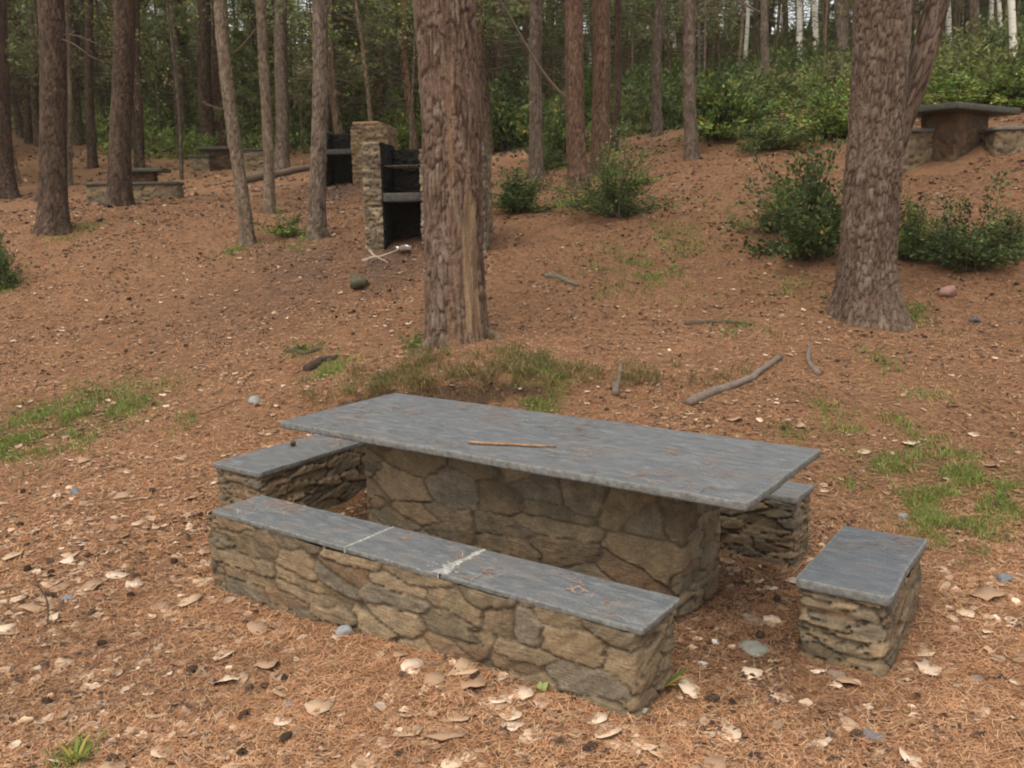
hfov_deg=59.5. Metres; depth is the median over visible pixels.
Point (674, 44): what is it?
birch tree
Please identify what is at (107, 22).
sapling tree
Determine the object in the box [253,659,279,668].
fallen leaf
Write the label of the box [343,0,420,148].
pine tree
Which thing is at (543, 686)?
plant
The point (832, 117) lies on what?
shrub
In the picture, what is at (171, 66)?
sapling tree
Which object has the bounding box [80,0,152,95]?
pine tree
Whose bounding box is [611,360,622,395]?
stick
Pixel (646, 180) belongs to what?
shrub
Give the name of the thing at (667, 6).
sapling tree
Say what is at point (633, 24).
sapling tree
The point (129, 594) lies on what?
pine cone
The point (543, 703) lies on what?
fallen leaf
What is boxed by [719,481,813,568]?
stone bench
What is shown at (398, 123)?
shrub
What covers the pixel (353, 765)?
fallen leaf
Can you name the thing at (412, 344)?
shrub
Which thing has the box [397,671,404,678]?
pine cone
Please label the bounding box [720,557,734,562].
fallen leaf
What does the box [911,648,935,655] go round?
fallen leaf
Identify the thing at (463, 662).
fallen leaf
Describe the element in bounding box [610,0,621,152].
pine tree
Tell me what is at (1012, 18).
birch tree
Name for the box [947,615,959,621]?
fallen leaf
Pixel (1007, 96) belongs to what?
shrub
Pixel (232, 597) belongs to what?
fallen leaf
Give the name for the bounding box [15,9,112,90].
pine tree
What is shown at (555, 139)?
shrub
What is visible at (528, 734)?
fallen leaf
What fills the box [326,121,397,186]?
stone barbecue
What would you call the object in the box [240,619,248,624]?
pine cone
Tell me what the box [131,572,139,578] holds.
pine cone
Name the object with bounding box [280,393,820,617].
picnic table
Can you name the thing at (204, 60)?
pine tree
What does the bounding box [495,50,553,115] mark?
shrub
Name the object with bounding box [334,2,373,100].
pine tree
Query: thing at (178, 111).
sapling tree
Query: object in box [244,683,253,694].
pine cone
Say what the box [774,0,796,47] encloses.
sapling tree
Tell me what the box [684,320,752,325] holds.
branch
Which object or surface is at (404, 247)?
paper
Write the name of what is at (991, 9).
birch tree
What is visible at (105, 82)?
sapling tree
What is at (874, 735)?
stone
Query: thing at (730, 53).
sapling tree
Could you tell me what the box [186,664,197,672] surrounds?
pine cone
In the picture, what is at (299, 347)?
plant
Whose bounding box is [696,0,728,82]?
sapling tree
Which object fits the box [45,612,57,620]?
fallen leaf
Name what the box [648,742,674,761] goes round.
fallen leaf
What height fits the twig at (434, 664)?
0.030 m
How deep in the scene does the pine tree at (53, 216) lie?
13.46 m
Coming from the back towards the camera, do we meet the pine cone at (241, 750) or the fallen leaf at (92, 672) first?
the fallen leaf at (92, 672)
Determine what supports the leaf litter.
on the ground at (526, 252)
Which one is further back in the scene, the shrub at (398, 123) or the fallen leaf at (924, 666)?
the shrub at (398, 123)
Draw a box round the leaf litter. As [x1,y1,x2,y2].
[0,119,1023,767]
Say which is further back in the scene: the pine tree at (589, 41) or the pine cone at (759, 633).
the pine tree at (589, 41)
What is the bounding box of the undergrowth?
[11,4,1023,159]
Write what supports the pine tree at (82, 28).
on the ground at (526, 252)
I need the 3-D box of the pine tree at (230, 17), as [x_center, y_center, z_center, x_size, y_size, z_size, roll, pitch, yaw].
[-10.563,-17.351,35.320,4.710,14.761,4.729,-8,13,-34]
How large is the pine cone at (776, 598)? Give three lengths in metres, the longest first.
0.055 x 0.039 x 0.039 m
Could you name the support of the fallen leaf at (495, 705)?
on the ground at (526, 252)
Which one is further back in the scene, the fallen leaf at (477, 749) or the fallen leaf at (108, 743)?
the fallen leaf at (108, 743)
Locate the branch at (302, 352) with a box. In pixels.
[283,346,322,354]
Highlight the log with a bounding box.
[246,164,309,182]
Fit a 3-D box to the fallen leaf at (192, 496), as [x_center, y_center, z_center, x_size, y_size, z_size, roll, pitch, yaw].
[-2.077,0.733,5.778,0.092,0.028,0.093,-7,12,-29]
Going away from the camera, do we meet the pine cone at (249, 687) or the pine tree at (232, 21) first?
the pine cone at (249, 687)
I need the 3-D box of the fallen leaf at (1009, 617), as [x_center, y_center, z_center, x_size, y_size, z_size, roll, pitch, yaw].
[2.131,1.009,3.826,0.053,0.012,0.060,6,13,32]
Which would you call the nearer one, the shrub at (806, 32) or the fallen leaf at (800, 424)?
the fallen leaf at (800, 424)
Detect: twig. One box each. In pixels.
[199,401,236,413]
[254,689,279,718]
[381,661,445,678]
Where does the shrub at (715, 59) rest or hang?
on the ground at (526, 252)
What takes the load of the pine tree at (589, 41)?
on the ground at (526, 252)
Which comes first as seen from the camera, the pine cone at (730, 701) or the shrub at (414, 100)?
the pine cone at (730, 701)
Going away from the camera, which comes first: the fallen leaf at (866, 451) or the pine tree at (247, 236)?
the fallen leaf at (866, 451)
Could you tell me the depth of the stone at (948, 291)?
9.03 m
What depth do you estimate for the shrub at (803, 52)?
32.92 m
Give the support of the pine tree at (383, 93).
on the ground at (526, 252)
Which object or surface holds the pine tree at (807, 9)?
on the ground at (526, 252)
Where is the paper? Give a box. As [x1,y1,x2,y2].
[397,245,411,249]
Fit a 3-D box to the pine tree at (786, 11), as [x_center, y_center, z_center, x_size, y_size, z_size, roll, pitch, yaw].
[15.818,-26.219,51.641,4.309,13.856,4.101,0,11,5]
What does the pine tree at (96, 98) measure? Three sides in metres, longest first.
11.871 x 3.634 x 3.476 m
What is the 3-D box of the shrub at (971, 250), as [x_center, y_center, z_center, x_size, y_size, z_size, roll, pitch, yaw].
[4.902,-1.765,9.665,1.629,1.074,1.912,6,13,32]
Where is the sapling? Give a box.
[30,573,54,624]
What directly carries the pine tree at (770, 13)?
on the ground at (526, 252)
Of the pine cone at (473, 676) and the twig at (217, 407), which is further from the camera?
the twig at (217, 407)
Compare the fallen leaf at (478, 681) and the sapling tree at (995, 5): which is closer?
the fallen leaf at (478, 681)
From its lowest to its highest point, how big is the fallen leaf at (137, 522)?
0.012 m
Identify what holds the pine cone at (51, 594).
on the ground at (526, 252)
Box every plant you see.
[58,734,93,763]
[289,338,318,348]
[535,681,547,692]
[665,669,688,686]
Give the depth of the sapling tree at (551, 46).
31.14 m
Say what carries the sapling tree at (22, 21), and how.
on the ground at (526, 252)
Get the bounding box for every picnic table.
[107,168,170,181]
[197,146,244,169]
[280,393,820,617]
[916,102,1020,161]
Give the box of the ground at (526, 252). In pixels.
[0,42,1023,767]
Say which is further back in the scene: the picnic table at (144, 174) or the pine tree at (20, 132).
the pine tree at (20, 132)
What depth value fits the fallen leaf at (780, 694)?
3.33 m
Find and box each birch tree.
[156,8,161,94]
[586,5,591,70]
[671,3,675,56]
[743,0,749,62]
[795,0,802,65]
[811,0,818,50]
[945,2,951,46]
[988,0,993,32]
[997,0,1002,40]
[1007,0,1017,55]
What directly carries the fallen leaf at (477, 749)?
on the ground at (526, 252)
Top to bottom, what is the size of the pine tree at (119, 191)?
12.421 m
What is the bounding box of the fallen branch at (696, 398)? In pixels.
[685,354,782,405]
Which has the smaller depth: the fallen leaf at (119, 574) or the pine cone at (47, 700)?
the pine cone at (47, 700)
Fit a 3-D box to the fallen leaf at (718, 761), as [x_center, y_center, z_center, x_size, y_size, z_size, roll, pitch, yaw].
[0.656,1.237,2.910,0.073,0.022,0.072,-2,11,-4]
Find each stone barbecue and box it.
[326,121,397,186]
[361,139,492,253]
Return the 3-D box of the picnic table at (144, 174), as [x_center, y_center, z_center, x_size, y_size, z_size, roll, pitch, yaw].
[-8.875,-4.748,21.460,1.265,0.792,0.814,-2,11,-6]
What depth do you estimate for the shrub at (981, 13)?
33.61 m
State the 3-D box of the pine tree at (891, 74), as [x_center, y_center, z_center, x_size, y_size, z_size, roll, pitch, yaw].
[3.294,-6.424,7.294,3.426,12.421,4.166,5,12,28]
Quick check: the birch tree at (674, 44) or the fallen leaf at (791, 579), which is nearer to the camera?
the fallen leaf at (791, 579)
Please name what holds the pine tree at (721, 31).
on the ground at (526, 252)
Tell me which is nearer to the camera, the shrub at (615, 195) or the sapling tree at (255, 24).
the shrub at (615, 195)
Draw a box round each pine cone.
[16,522,23,526]
[23,565,30,572]
[40,661,49,668]
[41,697,52,705]
[46,558,54,564]
[46,592,57,597]
[47,569,54,574]
[84,552,90,557]
[86,608,97,616]
[96,639,107,647]
[103,753,118,761]
[126,592,134,596]
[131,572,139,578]
[149,488,156,493]
[170,558,177,564]
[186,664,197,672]
[236,748,247,756]
[238,709,249,719]
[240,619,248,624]
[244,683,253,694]
[259,681,268,688]
[279,731,292,744]
[281,675,288,681]
[290,440,295,445]
[392,750,402,756]
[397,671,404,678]
[469,673,476,679]
[555,736,565,745]
[582,746,591,752]
[585,740,598,749]
[705,693,720,702]
[728,698,735,706]
[756,630,764,638]
[773,595,780,603]
[825,731,835,738]
[849,728,863,737]
[913,692,920,699]
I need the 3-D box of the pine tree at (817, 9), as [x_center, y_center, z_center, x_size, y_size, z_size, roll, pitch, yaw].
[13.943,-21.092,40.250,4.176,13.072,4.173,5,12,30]
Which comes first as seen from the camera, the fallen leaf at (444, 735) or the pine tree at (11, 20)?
the fallen leaf at (444, 735)
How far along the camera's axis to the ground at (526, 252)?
8.33 m
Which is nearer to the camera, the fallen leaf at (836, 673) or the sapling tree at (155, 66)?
the fallen leaf at (836, 673)
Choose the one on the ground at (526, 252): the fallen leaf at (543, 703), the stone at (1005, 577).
the stone at (1005, 577)
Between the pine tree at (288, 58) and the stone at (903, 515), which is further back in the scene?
the pine tree at (288, 58)
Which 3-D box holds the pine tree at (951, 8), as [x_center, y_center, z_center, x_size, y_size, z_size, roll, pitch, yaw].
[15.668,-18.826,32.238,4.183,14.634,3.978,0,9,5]
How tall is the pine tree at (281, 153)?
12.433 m
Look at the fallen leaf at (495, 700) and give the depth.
3.31 m
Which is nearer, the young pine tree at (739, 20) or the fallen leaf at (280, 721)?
the fallen leaf at (280, 721)
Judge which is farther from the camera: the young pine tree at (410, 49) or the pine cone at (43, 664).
the young pine tree at (410, 49)
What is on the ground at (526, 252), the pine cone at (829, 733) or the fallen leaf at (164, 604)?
the fallen leaf at (164, 604)
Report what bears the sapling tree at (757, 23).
on the ground at (526, 252)
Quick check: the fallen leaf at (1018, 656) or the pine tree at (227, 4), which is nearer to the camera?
the fallen leaf at (1018, 656)
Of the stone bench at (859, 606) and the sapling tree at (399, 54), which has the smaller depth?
the stone bench at (859, 606)
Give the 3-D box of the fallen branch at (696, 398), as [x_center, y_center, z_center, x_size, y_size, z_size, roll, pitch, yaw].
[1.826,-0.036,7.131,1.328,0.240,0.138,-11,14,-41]
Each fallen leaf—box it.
[0,623,14,631]
[0,629,21,634]
[0,666,10,671]
[1,550,23,559]
[9,595,25,601]
[19,602,43,612]
[39,596,51,602]
[40,571,59,575]
[40,579,62,587]
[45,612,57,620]
[50,581,69,592]
[54,658,74,668]
[56,555,73,563]
[61,551,79,557]
[73,587,94,594]
[78,456,89,462]
[78,669,100,682]
[81,580,103,590]
[92,741,113,749]
[99,759,125,767]
[106,571,128,578]
[114,491,130,498]
[125,578,143,587]
[132,519,144,524]
[150,601,170,612]
[150,747,170,757]
[165,609,180,615]
[173,454,186,460]
[177,595,198,606]
[182,494,197,500]
[185,593,200,605]
[193,578,212,584]
[199,549,209,554]
[213,649,233,659]
[213,675,239,682]
[221,596,235,602]
[229,673,247,689]
[234,733,247,742]
[247,621,267,635]
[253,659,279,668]
[272,623,288,632]
[273,716,291,725]
[274,689,292,696]
[277,748,290,758]
[304,698,333,714]
[331,634,341,640]
[351,760,375,767]
[363,754,383,767]
[373,737,392,749]
[384,682,398,691]
[391,724,422,736]
[393,650,410,656]
[395,711,415,716]
[401,658,423,673]
[413,756,425,762]
[421,738,440,743]
[424,671,444,685]
[424,723,465,740]
[440,709,471,721]
[441,756,462,767]
[447,658,479,675]
[460,675,485,689]
[461,751,477,761]
[474,747,486,752]
[478,695,507,709]
[486,694,508,702]
[499,710,521,720]
[499,720,524,730]
[505,685,533,702]
[521,734,534,743]
[523,728,544,741]
[534,697,547,707]
[581,711,606,723]
[593,723,621,737]
[605,735,637,751]
[618,722,641,737]
[631,735,657,749]
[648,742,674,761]
[678,677,699,698]
[703,755,725,767]
[718,724,740,743]
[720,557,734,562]
[725,416,741,420]
[740,666,762,680]
[752,578,763,582]
[763,614,780,627]
[764,585,777,589]
[770,690,789,702]
[777,605,788,609]
[787,577,795,582]
[796,422,805,427]
[806,666,826,673]
[814,735,832,745]
[827,680,842,687]
[836,674,864,686]
[839,716,860,732]
[855,448,870,453]
[898,746,924,767]
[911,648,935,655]
[914,658,941,675]
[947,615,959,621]
[956,608,974,616]
[968,432,978,436]
[970,586,1005,600]
[973,707,989,719]
[1004,616,1017,623]
[1012,652,1023,662]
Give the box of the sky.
[103,0,833,42]
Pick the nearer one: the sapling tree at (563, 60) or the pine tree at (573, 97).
the pine tree at (573, 97)
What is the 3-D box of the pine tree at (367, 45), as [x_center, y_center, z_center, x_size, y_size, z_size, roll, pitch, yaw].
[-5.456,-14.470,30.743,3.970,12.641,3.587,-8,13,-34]
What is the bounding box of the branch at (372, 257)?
[362,249,398,261]
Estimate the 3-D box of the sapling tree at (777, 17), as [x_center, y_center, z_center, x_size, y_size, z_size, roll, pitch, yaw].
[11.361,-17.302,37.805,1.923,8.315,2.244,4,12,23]
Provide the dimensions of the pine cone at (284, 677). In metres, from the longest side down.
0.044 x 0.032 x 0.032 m
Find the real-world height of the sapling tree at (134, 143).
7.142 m
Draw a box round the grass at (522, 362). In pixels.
[0,118,1023,767]
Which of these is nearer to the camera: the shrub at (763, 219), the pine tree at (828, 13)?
the shrub at (763, 219)
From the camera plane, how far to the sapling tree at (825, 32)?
27.96 m
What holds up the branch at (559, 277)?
on the ground at (526, 252)
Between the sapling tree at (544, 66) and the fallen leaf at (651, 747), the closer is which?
the fallen leaf at (651, 747)
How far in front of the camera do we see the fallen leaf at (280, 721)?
3.25 m
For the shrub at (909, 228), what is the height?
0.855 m
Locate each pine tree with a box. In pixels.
[0,0,20,198]
[4,39,20,66]
[6,0,35,138]
[6,0,38,108]
[7,0,84,143]
[7,0,111,88]
[7,0,113,99]
[8,0,101,100]
[8,26,39,134]
[9,0,102,145]
[10,0,145,145]
[10,5,38,119]
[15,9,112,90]
[28,0,124,235]
[64,0,73,185]
[76,0,145,128]
[77,0,111,113]
[78,0,168,96]
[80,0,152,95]
[84,0,98,168]
[96,0,235,144]
[103,0,135,206]
[107,0,171,104]
[133,0,144,167]
[140,7,191,126]
[142,0,197,104]
[142,0,199,130]
[151,0,211,93]
[152,6,229,99]
[182,0,289,108]
[184,0,244,63]
[187,0,245,71]
[187,0,307,88]
[187,12,306,95]
[193,0,283,247]
[195,27,275,148]
[197,0,216,145]
[211,0,226,145]
[225,0,308,135]
[232,1,294,93]
[235,0,307,75]
[255,3,370,112]
[256,0,276,213]
[266,0,412,133]
[270,13,374,122]
[273,0,413,114]
[274,0,290,170]
[291,0,392,133]
[301,0,349,239]
[303,0,420,121]
[309,0,412,119]
[327,99,330,132]
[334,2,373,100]
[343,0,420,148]
[347,0,420,106]
[382,1,385,116]
[384,0,394,123]
[393,0,418,111]
[393,36,418,107]
[395,16,418,87]
[403,0,513,355]
[474,0,546,154]
[484,0,545,104]
[484,0,585,104]
[484,0,591,101]
[485,1,528,82]
[486,0,528,82]
[486,1,556,93]
[487,9,527,80]
[492,0,630,92]
[493,0,502,150]
[500,0,590,190]
[506,0,585,106]
[519,0,543,178]
[527,9,586,60]
[542,1,592,78]
[545,0,654,97]
[561,4,643,70]
[583,0,670,85]
[589,0,610,177]
[589,0,703,82]
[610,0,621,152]
[610,22,633,73]
[621,0,723,91]
[630,0,675,62]
[630,0,739,60]
[631,0,666,60]
[631,0,741,69]
[650,0,663,136]
[669,0,751,48]
[683,0,700,160]
[704,0,769,74]
[707,0,745,66]
[720,0,769,46]
[737,0,810,32]
[739,0,789,37]
[744,0,781,33]
[775,0,808,38]
[784,0,851,47]
[788,0,833,21]
[789,0,817,26]
[791,0,851,44]
[810,0,851,30]
[810,0,851,37]
[825,0,950,331]
[834,0,847,69]
[911,0,965,37]
[912,0,987,28]
[951,0,1003,43]
[969,0,979,58]
[982,0,1021,13]
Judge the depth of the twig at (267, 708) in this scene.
3.37 m
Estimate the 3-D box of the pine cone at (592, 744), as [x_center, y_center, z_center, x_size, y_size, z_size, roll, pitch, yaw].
[0.270,1.222,3.023,0.050,0.035,0.035,-4,32,-13]
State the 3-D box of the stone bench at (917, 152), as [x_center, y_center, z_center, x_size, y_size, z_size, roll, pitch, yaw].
[5.903,-3.259,12.992,1.164,0.832,0.496,-4,11,-17]
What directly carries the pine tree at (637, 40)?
on the ground at (526, 252)
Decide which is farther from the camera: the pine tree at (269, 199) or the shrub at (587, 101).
the shrub at (587, 101)
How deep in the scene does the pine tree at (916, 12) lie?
31.30 m
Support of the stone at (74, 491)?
on the ground at (526, 252)
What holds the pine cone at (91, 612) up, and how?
on the ground at (526, 252)
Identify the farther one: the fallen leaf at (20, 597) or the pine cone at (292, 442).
the pine cone at (292, 442)
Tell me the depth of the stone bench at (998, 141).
12.36 m
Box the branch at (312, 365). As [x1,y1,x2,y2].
[303,354,338,371]
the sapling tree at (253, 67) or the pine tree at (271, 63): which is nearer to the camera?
the sapling tree at (253, 67)
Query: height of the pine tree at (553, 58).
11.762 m
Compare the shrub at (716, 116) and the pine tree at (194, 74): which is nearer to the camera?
the shrub at (716, 116)
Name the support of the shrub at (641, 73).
on the ground at (526, 252)
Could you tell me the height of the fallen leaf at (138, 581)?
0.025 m
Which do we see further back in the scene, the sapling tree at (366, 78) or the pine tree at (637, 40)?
the pine tree at (637, 40)
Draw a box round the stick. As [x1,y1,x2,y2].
[467,441,556,446]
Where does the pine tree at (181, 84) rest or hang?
on the ground at (526, 252)
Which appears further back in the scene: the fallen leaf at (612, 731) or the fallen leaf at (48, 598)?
the fallen leaf at (48, 598)
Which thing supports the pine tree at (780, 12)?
on the ground at (526, 252)
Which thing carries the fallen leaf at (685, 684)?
on the ground at (526, 252)
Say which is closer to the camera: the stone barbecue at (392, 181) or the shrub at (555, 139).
the stone barbecue at (392, 181)
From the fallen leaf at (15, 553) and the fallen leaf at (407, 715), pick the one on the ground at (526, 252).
the fallen leaf at (15, 553)
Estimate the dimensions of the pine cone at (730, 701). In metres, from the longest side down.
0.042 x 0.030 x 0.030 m
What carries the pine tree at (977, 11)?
on the ground at (526, 252)
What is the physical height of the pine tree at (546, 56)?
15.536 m
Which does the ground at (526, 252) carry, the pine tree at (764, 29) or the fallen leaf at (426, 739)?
the pine tree at (764, 29)
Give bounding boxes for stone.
[60,595,74,600]
[70,488,80,495]
[248,396,260,403]
[335,625,353,635]
[349,273,369,289]
[642,708,648,712]
[712,638,719,645]
[738,640,772,656]
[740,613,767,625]
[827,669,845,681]
[862,730,888,741]
[898,513,906,518]
[939,285,955,297]
[969,316,980,322]
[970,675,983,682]
[996,573,1012,583]
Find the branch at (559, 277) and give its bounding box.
[544,273,578,286]
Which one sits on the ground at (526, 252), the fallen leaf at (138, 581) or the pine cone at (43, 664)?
the pine cone at (43, 664)
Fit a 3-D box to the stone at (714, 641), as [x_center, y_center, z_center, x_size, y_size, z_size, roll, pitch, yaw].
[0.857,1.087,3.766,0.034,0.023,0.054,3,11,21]
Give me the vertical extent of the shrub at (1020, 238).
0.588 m
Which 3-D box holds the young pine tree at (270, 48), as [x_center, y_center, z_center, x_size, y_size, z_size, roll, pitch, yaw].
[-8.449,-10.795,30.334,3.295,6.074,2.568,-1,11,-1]
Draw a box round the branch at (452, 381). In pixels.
[449,376,484,383]
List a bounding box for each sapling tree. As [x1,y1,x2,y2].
[6,0,29,71]
[7,3,35,115]
[8,1,32,131]
[8,20,39,183]
[11,0,83,91]
[15,1,73,156]
[72,0,172,167]
[82,8,111,102]
[83,0,111,131]
[83,0,144,155]
[94,0,153,137]
[109,0,205,179]
[140,0,186,148]
[140,0,207,152]
[140,0,211,137]
[142,5,195,127]
[165,2,195,119]
[178,0,197,99]
[179,1,197,54]
[208,0,292,147]
[210,0,289,148]
[214,0,273,144]
[238,0,287,88]
[266,0,311,150]
[271,6,312,122]
[278,0,379,133]
[287,0,312,142]
[290,0,388,121]
[346,0,400,102]
[350,2,369,115]
[364,0,413,64]
[378,0,418,148]
[393,6,413,110]
[502,13,562,97]
[520,1,591,113]
[528,26,561,105]
[554,2,610,96]
[586,0,629,64]
[611,0,664,80]
[622,0,648,81]
[640,0,664,53]
[652,0,703,84]
[674,0,717,83]
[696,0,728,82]
[702,0,722,66]
[709,0,738,67]
[712,0,745,72]
[720,0,745,71]
[720,2,738,63]
[737,0,759,64]
[745,0,786,66]
[751,0,785,39]
[768,0,794,42]
[770,0,802,74]
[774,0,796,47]
[775,0,794,43]
[804,0,850,67]
[809,0,824,39]
[827,0,853,47]
[947,0,964,46]
[948,0,967,33]
[952,0,954,33]
[952,0,976,54]
[993,0,996,20]
[1004,0,1007,40]
[1015,0,1020,33]
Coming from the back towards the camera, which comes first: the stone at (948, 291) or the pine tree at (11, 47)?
the pine tree at (11, 47)
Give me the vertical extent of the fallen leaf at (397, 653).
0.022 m
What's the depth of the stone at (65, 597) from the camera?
4.47 m
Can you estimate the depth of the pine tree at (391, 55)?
27.85 m
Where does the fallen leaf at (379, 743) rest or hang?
on the ground at (526, 252)
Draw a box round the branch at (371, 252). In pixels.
[365,245,387,262]
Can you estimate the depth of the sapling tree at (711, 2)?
35.92 m
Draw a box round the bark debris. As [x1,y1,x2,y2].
[0,75,1023,767]
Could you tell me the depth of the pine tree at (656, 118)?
18.74 m
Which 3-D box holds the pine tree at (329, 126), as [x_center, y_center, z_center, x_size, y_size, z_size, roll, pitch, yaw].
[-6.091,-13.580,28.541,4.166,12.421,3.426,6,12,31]
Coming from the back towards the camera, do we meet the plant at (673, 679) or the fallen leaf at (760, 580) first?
the fallen leaf at (760, 580)
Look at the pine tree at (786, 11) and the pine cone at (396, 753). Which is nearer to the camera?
the pine cone at (396, 753)
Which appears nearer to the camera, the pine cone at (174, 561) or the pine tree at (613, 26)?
the pine cone at (174, 561)
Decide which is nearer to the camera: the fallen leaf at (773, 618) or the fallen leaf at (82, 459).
the fallen leaf at (773, 618)
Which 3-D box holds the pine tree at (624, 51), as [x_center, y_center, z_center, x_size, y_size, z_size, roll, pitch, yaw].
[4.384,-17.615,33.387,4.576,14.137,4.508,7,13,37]
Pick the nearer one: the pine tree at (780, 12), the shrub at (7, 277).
the shrub at (7, 277)
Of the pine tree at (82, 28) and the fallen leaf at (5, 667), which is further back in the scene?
the pine tree at (82, 28)
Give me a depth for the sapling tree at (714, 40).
35.25 m
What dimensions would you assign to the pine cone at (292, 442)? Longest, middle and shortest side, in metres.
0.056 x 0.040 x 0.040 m
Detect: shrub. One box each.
[0,228,24,289]
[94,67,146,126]
[145,86,198,132]
[249,204,329,238]
[251,69,306,132]
[293,62,400,130]
[342,78,421,149]
[395,74,420,128]
[397,328,438,348]
[481,37,584,151]
[491,163,566,213]
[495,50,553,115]
[505,90,613,159]
[521,143,566,168]
[526,118,706,217]
[553,65,625,124]
[583,55,629,96]
[589,46,682,128]
[627,166,670,184]
[651,44,697,74]
[671,55,709,78]
[677,29,832,141]
[696,37,734,70]
[707,58,731,75]
[715,19,772,59]
[721,123,921,261]
[724,110,825,151]
[733,185,810,232]
[735,26,778,60]
[759,22,794,57]
[759,62,850,139]
[769,40,804,72]
[771,6,822,50]
[789,38,836,69]
[897,188,968,259]
[898,170,1023,271]
[920,54,1023,105]
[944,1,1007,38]
[969,203,1023,257]
[971,40,1023,109]
[981,0,1023,35]
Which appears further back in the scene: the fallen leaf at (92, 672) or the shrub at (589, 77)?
the shrub at (589, 77)
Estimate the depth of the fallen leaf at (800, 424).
6.37 m
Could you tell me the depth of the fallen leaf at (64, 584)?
4.63 m
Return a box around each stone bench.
[83,182,184,204]
[187,155,214,172]
[207,495,679,718]
[213,434,366,511]
[243,148,263,169]
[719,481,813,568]
[796,526,926,677]
[903,128,934,173]
[981,126,1023,156]
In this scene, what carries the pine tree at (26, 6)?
on the ground at (526, 252)
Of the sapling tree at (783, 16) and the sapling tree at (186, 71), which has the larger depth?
the sapling tree at (783, 16)
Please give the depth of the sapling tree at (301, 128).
28.91 m
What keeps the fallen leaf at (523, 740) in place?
on the ground at (526, 252)
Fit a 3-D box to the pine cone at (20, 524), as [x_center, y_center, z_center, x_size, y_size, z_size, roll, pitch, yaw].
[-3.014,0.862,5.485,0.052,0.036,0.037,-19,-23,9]
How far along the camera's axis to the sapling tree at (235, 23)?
29.62 m
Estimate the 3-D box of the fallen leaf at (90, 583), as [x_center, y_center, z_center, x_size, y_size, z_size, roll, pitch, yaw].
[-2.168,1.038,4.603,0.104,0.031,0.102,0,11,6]
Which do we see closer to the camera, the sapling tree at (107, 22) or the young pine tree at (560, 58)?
the sapling tree at (107, 22)
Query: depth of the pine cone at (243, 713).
3.31 m
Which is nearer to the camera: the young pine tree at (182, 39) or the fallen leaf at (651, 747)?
the fallen leaf at (651, 747)
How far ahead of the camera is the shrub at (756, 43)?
38.74 m
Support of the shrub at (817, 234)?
on the ground at (526, 252)
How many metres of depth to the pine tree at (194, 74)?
47.41 m
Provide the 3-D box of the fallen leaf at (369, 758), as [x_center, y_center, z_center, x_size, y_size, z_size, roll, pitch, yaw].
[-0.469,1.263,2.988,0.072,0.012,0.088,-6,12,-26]
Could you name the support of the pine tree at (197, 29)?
on the ground at (526, 252)
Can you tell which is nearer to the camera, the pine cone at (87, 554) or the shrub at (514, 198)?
the pine cone at (87, 554)
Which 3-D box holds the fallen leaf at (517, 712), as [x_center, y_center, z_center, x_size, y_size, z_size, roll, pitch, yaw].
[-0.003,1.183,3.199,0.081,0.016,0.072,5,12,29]
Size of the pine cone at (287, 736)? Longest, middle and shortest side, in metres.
0.058 x 0.042 x 0.041 m
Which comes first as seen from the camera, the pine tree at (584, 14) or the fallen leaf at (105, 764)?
the fallen leaf at (105, 764)
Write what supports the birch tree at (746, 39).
on the ground at (526, 252)
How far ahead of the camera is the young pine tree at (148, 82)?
32.21 m
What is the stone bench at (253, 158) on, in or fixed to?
on the ground at (526, 252)
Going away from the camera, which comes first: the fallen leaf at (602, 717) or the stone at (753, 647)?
the fallen leaf at (602, 717)
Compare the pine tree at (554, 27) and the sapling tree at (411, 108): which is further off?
the pine tree at (554, 27)
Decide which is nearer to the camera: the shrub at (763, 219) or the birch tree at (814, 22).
the shrub at (763, 219)
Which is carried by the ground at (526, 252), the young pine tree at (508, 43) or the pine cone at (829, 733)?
the young pine tree at (508, 43)
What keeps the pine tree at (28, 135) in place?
on the ground at (526, 252)
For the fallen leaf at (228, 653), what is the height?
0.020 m
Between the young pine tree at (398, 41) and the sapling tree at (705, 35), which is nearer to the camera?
the sapling tree at (705, 35)
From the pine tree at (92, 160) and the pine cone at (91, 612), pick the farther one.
the pine tree at (92, 160)
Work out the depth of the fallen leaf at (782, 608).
4.14 m
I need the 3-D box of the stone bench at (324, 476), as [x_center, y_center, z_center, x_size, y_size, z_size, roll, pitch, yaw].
[-1.291,0.670,5.685,0.438,0.561,1.111,6,13,34]
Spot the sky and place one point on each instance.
(103, 0)
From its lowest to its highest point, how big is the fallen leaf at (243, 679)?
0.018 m

